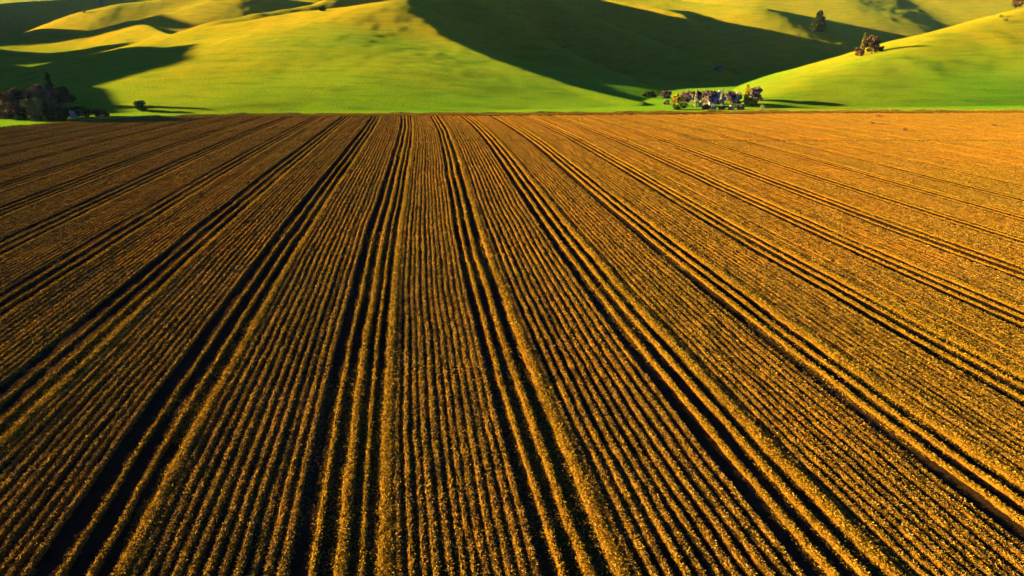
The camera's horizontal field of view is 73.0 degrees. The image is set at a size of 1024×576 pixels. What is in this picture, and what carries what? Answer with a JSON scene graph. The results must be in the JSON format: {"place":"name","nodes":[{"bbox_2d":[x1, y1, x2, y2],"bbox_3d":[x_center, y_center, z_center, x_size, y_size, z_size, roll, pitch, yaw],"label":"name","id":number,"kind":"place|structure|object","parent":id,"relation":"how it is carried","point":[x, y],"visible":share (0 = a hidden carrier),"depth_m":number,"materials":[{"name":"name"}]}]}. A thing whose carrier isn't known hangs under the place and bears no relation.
{"place":"outdoors","nodes":[
{"label":"outdoors","id":0,"kind":"place"},
{"bbox_2d":[0,113,1023,575],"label":"field","id":1,"kind":"structure","parent":0,"point":[78,521],"depth_m":44.86,"materials":[{"name":"soil"}]},
{"bbox_2d":[0,110,1023,575],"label":"crop","id":2,"kind":"object","parent":1,"relation":"on","point":[932,310],"visible":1,"depth_m":48.95,"materials":[{"name":"brown plant"}]},
{"bbox_2d":[0,0,1023,112],"bbox_3d":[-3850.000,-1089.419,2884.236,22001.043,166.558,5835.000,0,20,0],"label":"hills","id":3,"kind":"structure","parent":0,"point":[204,56],"depth_m":323.64,"materials":[{"name":"green plant"}]},
{"bbox_2d":[97,0,103,6],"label":"shrub","id":4,"kind":"object","parent":3,"relation":"on","point":[100,2],"visible":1,"depth_m":982.93,"materials":[{"name":"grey plant"}]},
{"bbox_2d":[714,65,722,71],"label":"shrub","id":5,"kind":"object","parent":3,"relation":"on","point":[719,68],"visible":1,"depth_m":375.10,"materials":[{"name":"grey plant"}]},
{"bbox_2d":[809,10,826,31],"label":"pine tree","id":6,"kind":"object","parent":3,"relation":"on","point":[819,24],"visible":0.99,"depth_m":547.69,"materials":[{"name":"green plant"}]},
{"bbox_2d":[854,47,864,56],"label":"shrub","id":7,"kind":"object","parent":3,"relation":"on","point":[858,51],"visible":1,"depth_m":290.70,"materials":[{"name":"brown plant"}]},
{"bbox_2d":[860,33,865,54],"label":"poplar tree","id":8,"kind":"object","parent":3,"relation":"on","point":[863,44],"visible":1,"depth_m":290.02,"materials":[{"name":"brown plant"}]},
{"bbox_2d":[866,35,880,52],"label":"broadleaf tree","id":9,"kind":"object","parent":3,"relation":"on","point":[873,43],"visible":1,"depth_m":289.50,"materials":[{"name":"brown plant"}]},
{"bbox_2d":[1011,0,1023,9],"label":"broadleaf tree","id":10,"kind":"object","parent":3,"relation":"on","point":[1017,3],"visible":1,"depth_m":355.96,"materials":[{"name":"brown plant"}]},
{"bbox_2d":[0,75,1023,128],"bbox_3d":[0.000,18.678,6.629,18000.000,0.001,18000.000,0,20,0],"label":"ground","id":11,"kind":"structure","parent":0,"point":[675,88],"depth_m":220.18,"materials":[{"name":"green plant"}]},
{"bbox_2d":[0,100,13,118],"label":"shrub","id":12,"kind":"object","parent":11,"relation":"on","point":[2,108],"visible":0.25,"depth_m":189.50,"materials":[{"name":"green plant"}]},
{"bbox_2d":[0,86,24,119],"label":"broadleaf tree","id":13,"kind":"object","parent":11,"relation":"on","point":[11,108],"visible":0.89,"depth_m":185.72,"materials":[{"name":"brown plant"}]},
{"bbox_2d":[11,89,31,119],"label":"broadleaf tree","id":14,"kind":"object","parent":11,"relation":"on","point":[16,98],"visible":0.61,"depth_m":185.95,"materials":[{"name":"green plant"}]},
{"bbox_2d":[19,97,43,120],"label":"shrub","id":15,"kind":"object","parent":11,"relation":"on","point":[33,105],"visible":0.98,"depth_m":183.43,"materials":[{"name":"green plant"}]},
{"bbox_2d":[21,84,65,119],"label":"broadleaf tree","id":16,"kind":"object","parent":11,"relation":"on","point":[40,93],"visible":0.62,"depth_m":187.79,"materials":[{"name":"brown plant"}]},
{"bbox_2d":[44,72,54,89],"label":"evergreen tree","id":17,"kind":"object","parent":11,"relation":"on","point":[49,85],"visible":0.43,"depth_m":213.51,"materials":[{"name":"green plant"}]},
{"bbox_2d":[41,104,69,120],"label":"shrub","id":18,"kind":"object","parent":11,"relation":"on","point":[51,113],"visible":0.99,"depth_m":184.18,"materials":[{"name":"green plant"}]},
{"bbox_2d":[49,86,76,110],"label":"broadleaf tree","id":19,"kind":"object","parent":11,"relation":"on","point":[65,95],"visible":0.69,"depth_m":191.68,"materials":[{"name":"green plant"}]},
{"bbox_2d":[68,110,77,118],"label":"shrub","id":20,"kind":"object","parent":11,"relation":"on","point":[72,115],"visible":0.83,"depth_m":190.63,"materials":[{"name":"grey plant"}]},
{"bbox_2d":[72,106,93,116],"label":"shrub","id":21,"kind":"object","parent":11,"relation":"on","point":[81,111],"visible":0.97,"depth_m":193.05,"materials":[{"name":"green plant"}]},
{"bbox_2d":[92,108,109,116],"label":"shrub","id":22,"kind":"object","parent":11,"relation":"on","point":[98,112],"visible":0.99,"depth_m":196.18,"materials":[{"name":"green plant"}]},
{"bbox_2d":[133,100,146,111],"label":"shrub","id":23,"kind":"object","parent":11,"relation":"on","point":[139,105],"visible":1,"depth_m":207.12,"materials":[{"name":"green plant"}]},
{"bbox_2d":[642,91,656,97],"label":"shrub","id":24,"kind":"object","parent":11,"relation":"on","point":[650,94],"visible":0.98,"depth_m":260.89,"materials":[{"name":"green plant"}]},
{"bbox_2d":[660,90,671,97],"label":"shrub","id":25,"kind":"object","parent":11,"relation":"on","point":[665,93],"visible":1,"depth_m":263.61,"materials":[{"name":"grey plant"}]},
{"bbox_2d":[671,94,683,104],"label":"shrub","id":26,"kind":"object","parent":11,"relation":"on","point":[677,99],"visible":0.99,"depth_m":226.67,"materials":[{"name":"yellow plant"}]},
{"bbox_2d":[673,102,687,109],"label":"shrub","id":27,"kind":"object","parent":11,"relation":"on","point":[679,106],"visible":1,"depth_m":215.39,"materials":[{"name":"green plant"}]},
{"bbox_2d":[679,89,692,102],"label":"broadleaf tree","id":28,"kind":"object","parent":11,"relation":"on","point":[688,98],"visible":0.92,"depth_m":229.24,"materials":[{"name":"brown plant"}]},
{"bbox_2d":[693,89,697,106],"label":"poplar tree","id":29,"kind":"object","parent":11,"relation":"on","point":[695,100],"visible":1,"depth_m":224.27,"materials":[{"name":"beige plant"}]},
{"bbox_2d":[691,91,702,99],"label":"shrub","id":30,"kind":"object","parent":11,"relation":"on","point":[698,92],"visible":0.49,"depth_m":251.49,"materials":[{"name":"green plant"}]},
{"bbox_2d":[698,99,708,105],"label":"shrub","id":31,"kind":"object","parent":11,"relation":"on","point":[702,102],"visible":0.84,"depth_m":224.09,"materials":[{"name":"beige plant"}]},
{"bbox_2d":[702,105,709,109],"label":"shrub","id":32,"kind":"object","parent":11,"relation":"on","point":[704,107],"visible":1,"depth_m":215.98,"materials":[{"name":"green plant"}]},
{"bbox_2d":[700,90,717,101],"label":"broadleaf tree","id":33,"kind":"object","parent":11,"relation":"on","point":[711,94],"visible":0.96,"depth_m":234.48,"materials":[{"name":"brown plant"}]},
{"bbox_2d":[709,104,716,109],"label":"shrub","id":34,"kind":"object","parent":11,"relation":"on","point":[712,106],"visible":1,"depth_m":216.17,"materials":[{"name":"grey plant"}]},
{"bbox_2d":[707,90,725,103],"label":"farmhouse","id":35,"kind":"object","parent":11,"relation":"on","point":[716,100],"visible":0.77,"depth_m":234.70,"materials":[{"name":"paint"}]},
{"bbox_2d":[719,88,723,104],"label":"poplar tree","id":36,"kind":"object","parent":11,"relation":"on","point":[721,98],"visible":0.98,"depth_m":227.12,"materials":[{"name":"beige plant"}]},
{"bbox_2d":[724,89,736,104],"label":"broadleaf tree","id":37,"kind":"object","parent":11,"relation":"on","point":[731,96],"visible":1,"depth_m":223.65,"materials":[{"name":"brown plant"}]},
{"bbox_2d":[731,101,741,105],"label":"shrub","id":38,"kind":"object","parent":11,"relation":"on","point":[737,103],"visible":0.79,"depth_m":224.21,"materials":[{"name":"green plant"}]},
{"bbox_2d":[735,91,742,100],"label":"shrub","id":39,"kind":"object","parent":11,"relation":"on","point":[739,96],"visible":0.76,"depth_m":235.09,"materials":[{"name":"beige plant"}]},
{"bbox_2d":[736,104,744,109],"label":"shrub","id":40,"kind":"object","parent":11,"relation":"on","point":[740,106],"visible":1,"depth_m":215.91,"materials":[{"name":"brown plant"}]},
{"bbox_2d":[743,84,750,105],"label":"poplar tree","id":41,"kind":"object","parent":11,"relation":"on","point":[746,95],"visible":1,"depth_m":223.64,"materials":[{"name":"yellow plant"}]},
{"bbox_2d":[747,98,757,104],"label":"shrub","id":42,"kind":"object","parent":11,"relation":"on","point":[752,101],"visible":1,"depth_m":223.89,"materials":[{"name":"green plant"}]},
{"bbox_2d":[750,86,762,100],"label":"broadleaf tree","id":43,"kind":"object","parent":11,"relation":"on","point":[755,92],"visible":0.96,"depth_m":228.74,"materials":[{"name":"brown plant"}]}
]}

